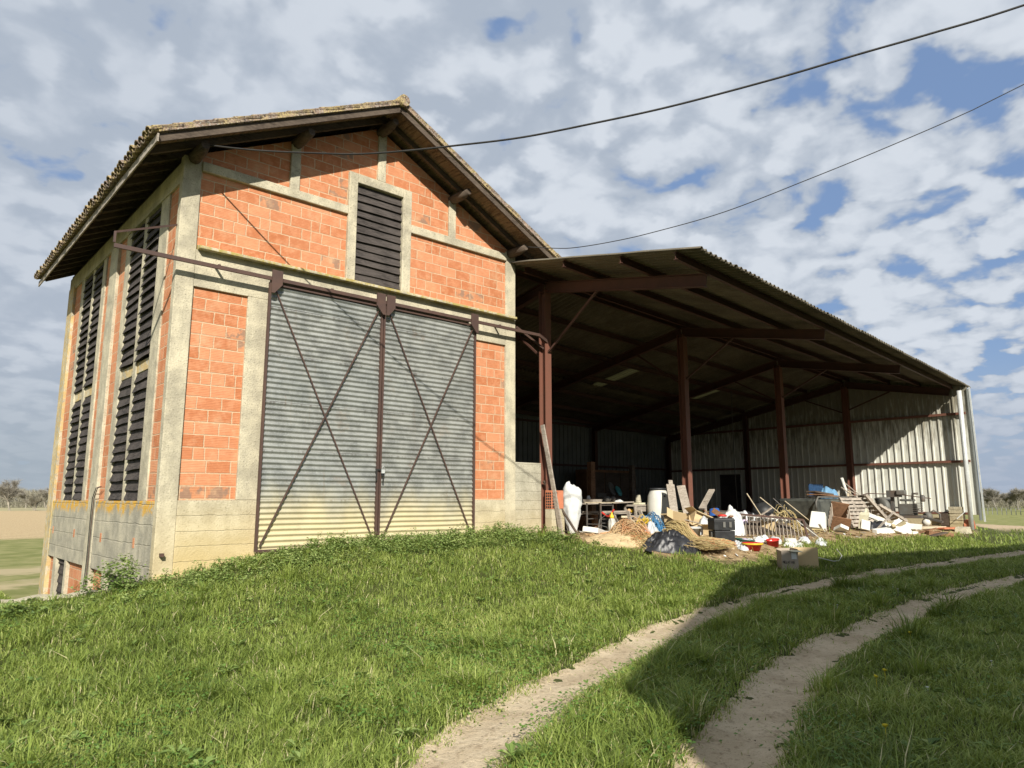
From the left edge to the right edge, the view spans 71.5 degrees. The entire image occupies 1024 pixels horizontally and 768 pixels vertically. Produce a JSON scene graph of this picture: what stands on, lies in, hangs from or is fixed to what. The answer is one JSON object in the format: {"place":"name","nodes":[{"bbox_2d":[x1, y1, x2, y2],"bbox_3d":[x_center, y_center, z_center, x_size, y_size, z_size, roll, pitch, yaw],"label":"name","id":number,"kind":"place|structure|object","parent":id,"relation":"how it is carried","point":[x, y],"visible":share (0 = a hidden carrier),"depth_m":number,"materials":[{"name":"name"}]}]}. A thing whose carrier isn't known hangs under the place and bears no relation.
{"place":"outdoors","nodes":[
{"label":"outdoors","id":0,"kind":"place"},
{"bbox_2d":[0,502,1023,767],"bbox_3d":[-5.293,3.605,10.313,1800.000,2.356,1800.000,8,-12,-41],"label":"ground","id":1,"kind":"structure","parent":0,"point":[22,528],"depth_m":9.54,"materials":[{"name":"plant"}]},
{"bbox_2d":[0,478,23,509],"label":"bare tree","id":2,"kind":"object","parent":1,"relation":"on","point":[7,488],"visible":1,"depth_m":165.49,"materials":[{"name":"grey plant"}]},
{"bbox_2d":[17,490,29,507],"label":"bare tree","id":3,"kind":"object","parent":1,"relation":"on","point":[22,495],"visible":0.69,"depth_m":204.26,"materials":[{"name":"grey plant"}]},
{"bbox_2d":[0,487,47,507],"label":"wood","id":4,"kind":"object","parent":1,"relation":"on","point":[16,500],"visible":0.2,"depth_m":216.93,"materials":[{"name":"plant"}]},
{"bbox_2d":[0,598,62,620],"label":"nettle clump","id":5,"kind":"object","parent":1,"relation":"on","point":[7,610],"visible":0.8,"depth_m":8.53,"materials":[{"name":"green plant"}]},
{"bbox_2d":[23,491,44,510],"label":"bare tree","id":6,"kind":"object","parent":1,"relation":"on","point":[35,500],"visible":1,"depth_m":163.91,"materials":[{"name":"grey plant"}]},
{"bbox_2d":[39,486,48,507],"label":"bare tree","id":7,"kind":"object","parent":1,"relation":"on","point":[44,495],"visible":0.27,"depth_m":201.85,"materials":[{"name":"grey plant"}]},
{"bbox_2d":[1,589,108,604],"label":"retaining wall","id":8,"kind":"structure","parent":1,"relation":"on","point":[45,595],"depth_m":9.74,"materials":[{"name":"concrete"}]},
{"bbox_2d":[70,553,160,593],"bbox_3d":[-5.532,2.700,10.242,1.171,0.548,1.050,3,-10,-15],"label":"nettle clump","id":9,"kind":"object","parent":1,"relation":"on","point":[120,579],"visible":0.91,"depth_m":10.10,"materials":[{"name":"green plant"}]},
{"bbox_2d":[34,94,560,594],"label":"brick barn","id":10,"kind":"structure","parent":1,"relation":"on","point":[274,350],"depth_m":12.92,"materials":[{"name":"brick"}]},
{"bbox_2d":[63,264,103,499],"bbox_3d":[-9.277,-0.007,15.594,0.292,5.200,1.780,8,-12,-41],"label":"side window","id":11,"kind":"structure","parent":10,"relation":"in","point":[77,451],"depth_m":15.51,"materials":[{"name":"wood"}]},
{"bbox_2d":[83,486,99,588],"bbox_3d":[-7.880,3.214,13.235,0.042,2.587,0.559,9,-13,-42],"label":"pipe","id":12,"kind":"object","parent":10,"relation":"attached to","point":[88,535],"depth_m":13.43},
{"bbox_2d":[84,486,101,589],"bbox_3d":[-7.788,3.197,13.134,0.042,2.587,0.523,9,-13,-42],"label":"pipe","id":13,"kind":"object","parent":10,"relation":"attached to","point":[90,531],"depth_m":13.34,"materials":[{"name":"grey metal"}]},
{"bbox_2d":[108,206,161,500],"bbox_3d":[-6.587,-0.486,12.638,0.292,5.200,1.830,8,-12,-41],"label":"side window","id":14,"kind":"structure","parent":10,"relation":"in","point":[127,449],"depth_m":12.54,"materials":[{"name":"wood"}]},
{"bbox_2d":[254,269,385,552],"bbox_3d":[-3.262,0.501,12.414,2.230,4.680,0.156,8,-12,-41],"label":"sliding door","id":15,"kind":"structure","parent":10,"relation":"in","point":[320,428],"depth_m":12.38,"materials":[{"name":"grey metal"}]},
{"bbox_2d":[344,171,411,292],"bbox_3d":[-2.646,-2.897,13.921,1.410,2.170,0.285,8,-12,-41],"label":"window frame","id":16,"kind":"structure","parent":10,"relation":"in","point":[379,216],"depth_m":13.86,"materials":[{"name":"concrete"}]},
{"bbox_2d":[375,295,478,539],"bbox_3d":[-1.620,0.737,13.870,2.345,4.680,0.156,8,-12,-41],"label":"sliding door","id":17,"kind":"structure","parent":10,"relation":"in","point":[427,456],"depth_m":13.89,"materials":[{"name":"grey metal"}]},
{"bbox_2d":[210,4,1023,154],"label":"overhead cable","id":18,"kind":"object","parent":10,"relation":"attached to","point":[817,66],"visible":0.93,"depth_m":9.54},
{"bbox_2d":[518,84,1023,248],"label":"overhead cable","id":19,"kind":"object","parent":10,"relation":"attached to","point":[794,184],"visible":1,"depth_m":14.51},
{"bbox_2d":[65,520,607,619],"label":"weeds","id":20,"kind":"object","parent":1,"relation":"on","point":[495,529],"visible":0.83,"depth_m":11.41,"materials":[{"name":"green plant"}]},
{"bbox_2d":[433,534,469,549],"bbox_3d":[-1.008,2.707,12.229,0.616,0.274,0.702,3,-10,-18],"label":"dock plant","id":21,"kind":"object","parent":1,"relation":"on","point":[445,542],"visible":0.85,"depth_m":12.18,"materials":[{"name":"green plant"}]},
{"bbox_2d":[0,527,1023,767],"bbox_3d":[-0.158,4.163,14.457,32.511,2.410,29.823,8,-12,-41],"label":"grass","id":22,"kind":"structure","parent":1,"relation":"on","point":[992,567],"depth_m":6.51,"materials":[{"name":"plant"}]},
{"bbox_2d":[0,542,1023,767],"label":"broad leaves","id":23,"kind":"object","parent":1,"relation":"on","point":[510,747],"visible":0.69,"depth_m":5.15,"materials":[{"name":"green plant"}]},
{"bbox_2d":[0,530,1023,767],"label":"clover","id":24,"kind":"object","parent":1,"relation":"on","point":[434,685],"visible":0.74,"depth_m":5.71,"materials":[{"name":"green plant"}]},
{"bbox_2d":[1,525,1023,595],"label":"grass","id":25,"kind":"structure","parent":1,"relation":"on","point":[1007,536],"depth_m":22.34,"materials":[{"name":"plant"}]},
{"bbox_2d":[515,462,564,533],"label":"block wall","id":26,"kind":"structure","parent":1,"relation":"on","point":[528,493],"depth_m":15.67,"materials":[{"name":"concrete"}]},
{"bbox_2d":[545,490,563,508],"bbox_3d":[0.948,2.584,15.882,0.385,0.405,0.205,8,-12,-41],"label":"hollow brick","id":27,"kind":"object","parent":26,"relation":"on","point":[549,502],"visible":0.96,"depth_m":15.80,"materials":[{"name":"brick"}]},
{"bbox_2d":[540,424,563,533],"bbox_3d":[0.889,2.124,15.777,0.524,2.468,0.086,-2,-10,15],"label":"leaning board","id":28,"kind":"object","parent":1,"relation":"on","point":[552,481],"visible":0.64,"depth_m":15.76,"materials":[{"name":"grey wood"}]},
{"bbox_2d":[543,480,578,534],"bbox_3d":[1.098,2.783,15.874,0.825,1.250,0.057,0,-9,1],"label":"leaning board","id":29,"kind":"object","parent":1,"relation":"on","point":[568,519],"visible":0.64,"depth_m":15.82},
{"bbox_2d":[563,481,581,533],"bbox_3d":[1.379,2.862,16.483,0.459,1.220,0.461,8,-12,-41],"label":"builders sack","id":30,"kind":"object","parent":1,"relation":"on","point":[572,498],"visible":0.82,"depth_m":16.33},
{"bbox_2d":[577,515,585,529],"bbox_3d":[1.777,3.806,19.437,0.400,0.400,0.600,-3,-10,18],"label":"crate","id":31,"kind":"object","parent":1,"relation":"on","point":[582,521],"visible":0.24,"depth_m":19.15,"materials":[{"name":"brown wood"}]},
{"bbox_2d":[587,462,595,516],"bbox_3d":[2.486,3.465,22.180,0.190,2.050,0.160,8,-12,-41],"label":"wooden post","id":32,"kind":"object","parent":1,"relation":"on","point":[591,480],"visible":0.64,"depth_m":22.17,"materials":[{"name":"brown wood"}]},
{"bbox_2d":[582,526,606,533],"bbox_3d":[1.818,3.238,15.618,0.356,0.242,0.709,-4,-10,23],"label":"foam slab","id":33,"kind":"object","parent":1,"relation":"on","point":[590,530],"depth_m":15.32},
{"bbox_2d":[588,517,609,528],"bbox_3d":[2.477,4.042,20.581,0.800,0.350,0.500,8,-12,-41],"label":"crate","id":34,"kind":"object","parent":1,"relation":"on","point":[604,520],"visible":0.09,"depth_m":20.39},
{"bbox_2d":[585,502,614,528],"bbox_3d":[2.193,3.314,17.608,0.460,0.766,0.860,-5,-11,30],"label":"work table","id":35,"kind":"object","parent":1,"relation":"on","point":[600,515],"visible":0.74,"depth_m":17.37,"materials":[{"name":"metal"}]},
{"bbox_2d":[582,498,628,510],"bbox_3d":[3.112,4.391,24.507,2.400,0.925,0.700,8,-12,-41],"label":"bench","id":36,"kind":"object","parent":1,"relation":"on","point":[615,500],"visible":0.13,"depth_m":24.73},
{"bbox_2d":[608,482,621,495],"bbox_3d":[3.572,3.661,24.756,0.727,0.486,0.300,8,-12,-41],"label":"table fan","id":37,"kind":"object","parent":36,"relation":"on","point":[613,490],"visible":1,"depth_m":24.69,"materials":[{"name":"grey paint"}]},
{"bbox_2d":[576,469,635,516],"bbox_3d":[3.848,4.528,28.810,3.000,2.030,0.630,8,-12,-41],"label":"dark cupboard","id":38,"kind":"object","parent":1,"relation":"on","point":[619,479],"visible":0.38,"depth_m":28.36,"materials":[{"name":"brown wood"}]},
{"bbox_2d":[581,501,633,527],"bbox_3d":[2.374,3.491,18.739,2.000,0.778,0.620,8,-12,-41],"label":"work table","id":39,"kind":"object","parent":1,"relation":"on","point":[594,514],"visible":0.53,"depth_m":18.41,"materials":[{"name":"grey wood"}]},
{"bbox_2d":[583,499,601,501],"bbox_3d":[2.092,3.023,18.421,0.308,0.070,0.462,-8,-12,39],"label":"tray","id":40,"kind":"object","parent":39,"relation":"on","point":[592,500],"visible":0.93,"depth_m":18.28,"materials":[{"name":"grey wood"}]},
{"bbox_2d":[608,512,617,530],"bbox_3d":[2.430,3.367,17.227,0.197,0.500,0.245,-5,-10,28],"label":"sprayer","id":41,"kind":"object","parent":1,"relation":"on","point":[612,522],"visible":0.73,"depth_m":17.15,"materials":[{"name":"white plastic"}]},
{"bbox_2d":[585,533,641,547],"bbox_3d":[2.140,3.184,14.511,1.723,0.274,1.078,8,-12,-41],"label":"pile","id":42,"kind":"object","parent":1,"relation":"on","point":[610,539],"visible":0.84,"depth_m":14.20,"materials":[{"name":"sand"}]},
{"bbox_2d":[629,465,634,508],"bbox_3d":[4.000,3.719,23.653,0.200,2.024,0.130,8,-12,-41],"label":"wooden post","id":43,"kind":"object","parent":1,"relation":"on","point":[631,482],"visible":0.64,"depth_m":23.67,"materials":[{"name":"wood"}]},
{"bbox_2d":[626,510,643,520],"bbox_3d":[3.185,3.471,17.992,0.284,0.573,0.812,-7,-12,38],"label":"frame trestle","id":44,"kind":"object","parent":1,"relation":"on","point":[630,515],"visible":0.59,"depth_m":17.93,"materials":[{"name":"grey wood"}]},
{"bbox_2d":[624,504,646,519],"bbox_3d":[3.439,3.634,19.288,0.388,0.718,0.820,-9,-13,43],"label":"wooden bench","id":45,"kind":"object","parent":1,"relation":"on","point":[636,508],"visible":0.41,"depth_m":19.14,"materials":[{"name":"grey wood"}]},
{"bbox_2d":[620,529,658,548],"bbox_3d":[2.666,3.233,14.915,2.169,0.361,1.628,5,-10,-29],"label":"straw heap","id":46,"kind":"object","parent":1,"relation":"on","point":[642,540],"visible":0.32,"depth_m":14.54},
{"bbox_2d":[586,516,651,544],"bbox_3d":[2.556,3.117,15.175,2.060,0.606,1.816,8,-12,-41],"label":"twine heap","id":47,"kind":"object","parent":46,"relation":"on","point":[625,528],"visible":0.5,"depth_m":15.04,"materials":[{"name":"fabric"}]},
{"bbox_2d":[643,521,658,535],"bbox_3d":[2.966,3.150,15.257,0.438,0.466,0.419,8,-12,-41],"label":"plastic film","id":48,"kind":"object","parent":1,"relation":"on","point":[651,527],"visible":0.43,"depth_m":15.17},
{"bbox_2d":[641,512,664,531],"bbox_3d":[3.122,3.143,15.892,1.258,0.614,1.269,-1,-9,5],"label":"blue net","id":49,"kind":"object","parent":1,"relation":"on","point":[660,526],"visible":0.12,"depth_m":15.78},
{"bbox_2d":[647,488,668,523],"bbox_3d":[3.954,3.381,19.173,0.600,1.135,0.600,8,-12,-41],"label":"white drum","id":50,"kind":"object","parent":1,"relation":"on","point":[657,502],"visible":0.65,"depth_m":18.97,"materials":[{"name":"plastic"}]},
{"bbox_2d":[661,514,670,528],"bbox_3d":[4.093,3.546,18.152,0.484,0.451,0.564,-8,-12,42],"label":"cardboard box","id":51,"kind":"object","parent":1,"relation":"on","point":[666,518],"visible":0.17,"depth_m":18.07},
{"bbox_2d":[666,484,677,511],"bbox_3d":[4.164,3.198,18.301,0.224,1.242,0.738,0,-9,1],"label":"plank","id":52,"kind":"object","parent":1,"relation":"on","point":[671,496],"visible":0.64,"depth_m":18.47,"materials":[{"name":"grey wood"}]},
{"bbox_2d":[642,529,702,554],"bbox_3d":[3.222,3.170,14.329,1.289,0.496,0.618,2,-9,-10],"label":"black tarpaulin","id":53,"kind":"object","parent":1,"relation":"on","point":[670,541],"visible":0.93,"depth_m":14.18,"materials":[{"name":"plastic"}]},
{"bbox_2d":[667,507,692,527],"bbox_3d":[4.082,3.419,17.480,0.644,0.486,0.751,12,17,9],"label":"cardboard box","id":54,"kind":"object","parent":1,"relation":"on","point":[673,515],"visible":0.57,"depth_m":17.64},
{"bbox_2d":[676,485,689,512],"bbox_3d":[4.640,3.308,18.915,0.240,1.235,0.644,2,-9,-14],"label":"plank","id":55,"kind":"object","parent":1,"relation":"on","point":[683,496],"visible":0.43,"depth_m":19.05,"materials":[{"name":"grey wood"}]},
{"bbox_2d":[690,526,700,535],"bbox_3d":[3.941,3.298,15.566,0.456,0.345,0.357,8,-12,-41],"label":"white bucket","id":56,"kind":"object","parent":1,"relation":"on","point":[697,530],"visible":0.4,"depth_m":15.47,"materials":[{"name":"plastic"}]},
{"bbox_2d":[684,506,712,525],"bbox_3d":[4.576,3.410,17.508,0.720,0.526,0.644,24,-21,-7],"label":"cardboard box","id":57,"kind":"object","parent":1,"relation":"on","point":[695,515],"visible":0.48,"depth_m":17.33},
{"bbox_2d":[662,520,735,550],"bbox_3d":[3.910,3.154,14.950,2.142,0.588,1.615,8,-12,-41],"label":"straw heap","id":58,"kind":"object","parent":1,"relation":"on","point":[686,531],"visible":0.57,"depth_m":14.78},
{"bbox_2d":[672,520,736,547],"bbox_3d":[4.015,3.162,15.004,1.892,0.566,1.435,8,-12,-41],"label":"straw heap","id":59,"kind":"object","parent":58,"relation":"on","point":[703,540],"visible":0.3,"depth_m":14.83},
{"bbox_2d":[697,516,707,534],"bbox_3d":[4.724,3.422,17.251,0.540,0.457,0.505,-1,-9,3],"label":"sack","id":60,"kind":"object","parent":1,"relation":"on","point":[703,519],"visible":0.39,"depth_m":17.11,"materials":[{"name":"plastic"}]},
{"bbox_2d":[698,524,708,535],"bbox_3d":[4.808,3.505,17.044,0.548,0.300,0.782,-7,-11,36],"label":"cardboard box","id":61,"kind":"object","parent":1,"relation":"on","point":[705,530],"visible":0.2,"depth_m":16.88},
{"bbox_2d":[699,489,714,513],"bbox_3d":[5.156,3.317,18.791,0.185,1.075,0.872,-7,-12,37],"label":"plank","id":62,"kind":"object","parent":1,"relation":"on","point":[707,498],"visible":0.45,"depth_m":18.81,"materials":[{"name":"grey wood"}]},
{"bbox_2d":[707,518,734,541],"bbox_3d":[4.592,3.266,15.573,0.507,0.650,0.391,1,-9,-8],"label":"plastic crate","id":63,"kind":"object","parent":1,"relation":"on","point":[721,527],"visible":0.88,"depth_m":15.43,"materials":[{"name":"black plastic"}]},
{"bbox_2d":[720,505,744,535],"bbox_3d":[5.332,3.317,17.343,0.773,0.739,0.654,8,-12,-41],"label":"sack","id":64,"kind":"object","parent":1,"relation":"on","point":[739,530],"visible":0.52,"depth_m":17.12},
{"bbox_2d":[511,246,985,532],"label":"open shed","id":65,"kind":"structure","parent":1,"relation":"on","point":[645,362],"depth_m":24.61,"materials":[{"name":"brown"}]},
{"bbox_2d":[720,474,741,511],"bbox_3d":[9.455,4.880,30.607,0.030,2.150,1.200,8,-12,-41],"label":"side door","id":66,"kind":"structure","parent":65,"relation":"in","point":[728,488],"depth_m":30.66,"materials":[{"name":"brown wood"}]},
{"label":"pulley","id":67,"kind":"object","parent":65,"relation":"attached to","visible":0},
{"bbox_2d":[731,396,737,509],"bbox_3d":[8.166,2.449,26.125,0.040,4.318,0.097,0,-9,3],"label":"hanging rope","id":68,"kind":"object","parent":67,"relation":"hanging from","point":[733,451],"visible":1,"depth_m":26.15,"materials":[{"name":"grey paint"}]},
{"bbox_2d":[741,542,762,550],"bbox_3d":[5.207,3.520,15.388,0.453,0.170,0.453,8,-12,-41],"label":"red basin","id":69,"kind":"object","parent":1,"relation":"on","point":[756,546],"visible":0.96,"depth_m":15.23,"materials":[{"name":"plastic"}]},
{"bbox_2d":[751,502,774,514],"bbox_3d":[7.920,4.082,22.395,0.720,0.720,0.713,8,-12,-41],"label":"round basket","id":70,"kind":"object","parent":1,"relation":"on","point":[762,507],"visible":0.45,"depth_m":22.18,"materials":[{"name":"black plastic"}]},
{"bbox_2d":[565,523,972,560],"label":"wood chips","id":71,"kind":"object","parent":1,"relation":"on","point":[581,533],"visible":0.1,"depth_m":18.03,"materials":[{"name":"wood"}]},
{"bbox_2d":[761,520,776,531],"bbox_3d":[6.518,3.624,18.062,0.375,0.346,0.319,-5,-10,28],"label":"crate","id":72,"kind":"object","parent":1,"relation":"on","point":[769,524],"visible":0.52,"depth_m":17.93,"materials":[{"name":"wood"}]},
{"bbox_2d":[766,538,778,546],"bbox_3d":[5.895,3.603,16.069,0.295,0.222,0.294,8,-12,-41],"label":"red bucket","id":73,"kind":"object","parent":1,"relation":"on","point":[774,542],"visible":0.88,"depth_m":15.99,"materials":[{"name":"plastic"}]},
{"bbox_2d":[735,513,815,538],"bbox_3d":[6.480,3.589,17.724,2.686,0.749,1.132,2,-9,-14],"label":"hay rack","id":74,"kind":"object","parent":1,"relation":"on","point":[752,527],"visible":0.64,"depth_m":17.72,"materials":[{"name":"grey metal"}]},
{"bbox_2d":[769,504,825,534],"bbox_3d":[7.250,3.569,18.778,1.983,0.771,1.852,8,-12,-41],"label":"twine on rack","id":75,"kind":"object","parent":74,"relation":"on","point":[795,525],"visible":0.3,"depth_m":18.61,"materials":[{"name":"fabric"}]},
{"bbox_2d":[773,498,819,537],"bbox_3d":[7.159,3.385,17.841,1.118,1.038,0.045,-1,-9,8],"label":"marker stake","id":76,"kind":"object","parent":1,"relation":"on","point":[794,518],"visible":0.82,"depth_m":17.85,"materials":[{"name":"beige wood"}]},
{"bbox_2d":[776,547,818,570],"bbox_3d":[5.660,3.453,14.042,1.088,0.410,0.511,3,-10,-17],"label":"cardboard box","id":77,"kind":"object","parent":1,"relation":"on","point":[798,556],"depth_m":14.25,"materials":[{"name":"brown cardboard"}]},
{"bbox_2d":[779,496,851,525],"bbox_3d":[10.085,4.196,23.496,2.850,0.947,1.350,8,-12,-41],"label":"trough","id":78,"kind":"object","parent":1,"relation":"on","point":[805,507],"visible":0.46,"depth_m":22.65,"materials":[{"name":"plastic"}]},
{"bbox_2d":[807,494,836,495],"bbox_3d":[10.433,3.730,23.786,0.450,0.099,1.700,-9,-13,43],"label":"trough board","id":79,"kind":"object","parent":78,"relation":"on","point":[821,495],"visible":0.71,"depth_m":23.38,"materials":[{"name":"brown wood"}]},
{"bbox_2d":[808,484,822,495],"bbox_3d":[10.914,3.806,25.505,1.200,0.420,0.030,9,-13,-44],"label":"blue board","id":80,"kind":"object","parent":79,"relation":"on","point":[815,487],"visible":0.71,"depth_m":25.43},
{"bbox_2d":[806,491,833,494],"bbox_3d":[10.329,3.658,23.839,1.100,0.146,0.350,7,-11,-35],"label":"trough board","id":81,"kind":"object","parent":79,"relation":"on","point":[816,492],"visible":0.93,"depth_m":23.65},
{"bbox_2d":[821,486,838,495],"bbox_3d":[11.240,3.841,25.218,1.044,0.428,0.475,8,-12,-41],"label":"blue sheeting","id":82,"kind":"object","parent":78,"relation":"on","point":[826,489],"visible":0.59,"depth_m":25.04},
{"bbox_2d":[809,511,826,530],"bbox_3d":[8.419,3.803,19.566,0.430,0.599,0.630,-4,-10,26],"label":"polystyrene box","id":83,"kind":"object","parent":1,"relation":"on","point":[816,518],"visible":0.74,"depth_m":19.36,"materials":[{"name":"white plastic"}]},
{"bbox_2d":[828,501,851,530],"bbox_3d":[9.341,3.887,20.280,0.480,0.660,0.900,8,22,19],"label":"cabinet","id":84,"kind":"object","parent":1,"relation":"on","point":[839,512],"visible":0.81,"depth_m":20.47,"materials":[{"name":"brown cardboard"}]},
{"bbox_2d":[833,524,848,531],"bbox_3d":[8.961,3.943,19.348,0.252,0.283,0.376,2,-9,-12],"label":"foam offcut","id":85,"kind":"object","parent":1,"relation":"on","point":[840,528],"visible":0.85,"depth_m":19.26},
{"bbox_2d":[838,497,873,527],"bbox_3d":[11.019,4.103,22.680,0.950,1.050,0.098,3,-38,-20],"label":"pallet","id":86,"kind":"object","parent":1,"relation":"on","point":[855,511],"visible":0.48,"depth_m":22.74,"materials":[{"name":"grey wood"}]},
{"bbox_2d":[858,512,868,528],"bbox_3d":[10.196,3.965,20.604,0.290,0.504,0.387,-6,-11,33],"label":"cardboard piece","id":87,"kind":"object","parent":1,"relation":"on","point":[863,515],"visible":0.64,"depth_m":20.50,"materials":[{"name":"beige cardboard"}]},
{"bbox_2d":[860,519,869,531],"bbox_3d":[10.030,4.032,20.166,0.265,0.386,0.334,-4,-10,24],"label":"foam profile","id":88,"kind":"object","parent":1,"relation":"on","point":[864,525],"visible":0.89,"depth_m":20.07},
{"bbox_2d":[848,494,890,520],"bbox_3d":[11.730,4.174,23.323,0.098,1.350,1.000,-41,-1,-19],"label":"pallet","id":89,"kind":"object","parent":1,"relation":"on","point":[875,506],"visible":0.39,"depth_m":23.07,"materials":[{"name":"grey wood"}]},
{"bbox_2d":[870,521,886,528],"bbox_3d":[10.732,4.168,20.950,0.951,0.278,0.552,3,-10,-19],"label":"dark bag","id":90,"kind":"object","parent":1,"relation":"on","point":[874,524],"visible":0.56,"depth_m":20.70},
{"bbox_2d":[872,526,898,533],"bbox_3d":[10.629,4.165,20.164,1.284,0.223,0.190,6,-11,-32],"label":"foam profile","id":91,"kind":"object","parent":1,"relation":"on","point":[884,530],"visible":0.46,"depth_m":19.96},
{"bbox_2d":[871,504,907,521],"bbox_3d":[12.470,4.457,23.956,1.200,0.098,1.000,29,-31,-9],"label":"pallet","id":92,"kind":"object","parent":1,"relation":"on","point":[895,515],"visible":0.32,"depth_m":23.58,"materials":[{"name":"grey wood"}]},
{"bbox_2d":[887,524,902,533],"bbox_3d":[10.915,4.152,20.258,0.408,0.294,0.201,1,-9,-3],"label":"foam chunk","id":93,"kind":"object","parent":1,"relation":"on","point":[898,530],"visible":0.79,"depth_m":20.19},
{"bbox_2d":[876,490,943,522],"bbox_3d":[13.562,4.227,24.196,1.002,1.213,2.126,8,-12,-41],"label":"engine trolley","id":94,"kind":"object","parent":1,"relation":"on","point":[908,510],"visible":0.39,"depth_m":24.12,"materials":[{"name":"metal"}]},
{"bbox_2d":[902,530,917,533],"bbox_3d":[11.472,4.311,20.703,1.122,0.199,0.170,6,-11,-34],"label":"foam profile","id":95,"kind":"object","parent":1,"relation":"on","point":[909,532],"visible":0.55,"depth_m":20.67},
{"bbox_2d":[892,519,910,530],"bbox_3d":[11.551,4.219,21.127,0.881,0.385,0.572,8,-12,-41],"label":"foam debris","id":96,"kind":"object","parent":95,"relation":"on","point":[905,527],"visible":0.21,"depth_m":20.93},
{"bbox_2d":[906,523,921,529],"bbox_3d":[11.944,4.246,21.187,0.474,0.194,0.220,0,-9,-2],"label":"foam chunk","id":97,"kind":"object","parent":96,"relation":"on","point":[915,526],"visible":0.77,"depth_m":21.10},
{"bbox_2d":[923,510,941,525],"bbox_3d":[14.223,4.537,24.078,0.489,0.559,0.304,1,-9,-6],"label":"pump","id":98,"kind":"object","parent":1,"relation":"on","point":[929,514],"visible":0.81,"depth_m":23.98,"materials":[{"name":"grey paint"}]},
{"bbox_2d":[924,530,953,536],"bbox_3d":[12.668,4.446,21.073,0.808,0.203,0.200,1,-9,-7],"label":"ground plank","id":99,"kind":"object","parent":1,"relation":"on","point":[935,532],"visible":0.71,"depth_m":20.99,"materials":[{"name":"brown wood"}]},
{"bbox_2d":[939,513,948,525],"bbox_3d":[14.711,4.608,24.200,0.050,0.420,0.280,8,-12,-41],"label":"dark niche board","id":100,"kind":"object","parent":1,"relation":"on","point":[945,517],"visible":0.79,"depth_m":24.15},
{"bbox_2d":[955,526,971,533],"bbox_3d":[14.537,4.712,22.902,0.542,0.219,0.350,8,-12,-41],"label":"cut block","id":101,"kind":"object","parent":1,"relation":"on","point":[963,529],"depth_m":22.76,"materials":[{"name":"stone"}]},
{"bbox_2d":[982,487,1004,509],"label":"bare tree","id":102,"kind":"object","parent":1,"relation":"on","point":[990,494],"visible":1,"depth_m":172.75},
{"bbox_2d":[981,498,1023,507],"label":"wood","id":103,"kind":"object","parent":1,"relation":"on","point":[1002,503],"visible":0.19,"depth_m":200.84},
{"bbox_2d":[982,508,1023,514],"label":"field fence","id":104,"kind":"object","parent":1,"relation":"on","point":[987,510],"visible":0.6,"depth_m":118.41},
{"bbox_2d":[997,492,1014,508],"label":"bare tree","id":105,"kind":"object","parent":1,"relation":"on","point":[1006,500],"visible":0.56,"depth_m":179.97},
{"bbox_2d":[1004,488,1023,509],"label":"bare tree","id":106,"kind":"object","parent":1,"relation":"on","point":[1016,494],"visible":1,"depth_m":172.11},
{"bbox_2d":[0,0,1023,501],"label":"sky","id":107,"kind":"structure","parent":0,"point":[916,243],"materials":[{"name":"blue"}]},
{"bbox_2d":[409,550,1023,767],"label":"dirt track","id":108,"kind":"structure","parent":0,"point":[474,745],"depth_m":5.48,"materials":[{"name":"soil"}]},
{"bbox_2d":[672,575,1023,767],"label":"dirt track","id":109,"kind":"structure","parent":0,"point":[774,709],"depth_m":5.36,"materials":[{"name":"soil"}]},
{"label":"foam chunk","id":110,"kind":"object","parent":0,"visible":0},
{"bbox_2d":[863,511,886,521],"bbox_3d":[10.943,4.021,21.478,0.758,0.386,0.248,4,-10,-21],"label":"foam profile","id":111,"kind":"object","parent":110,"relation":"on","point":[871,516],"visible":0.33,"depth_m":21.36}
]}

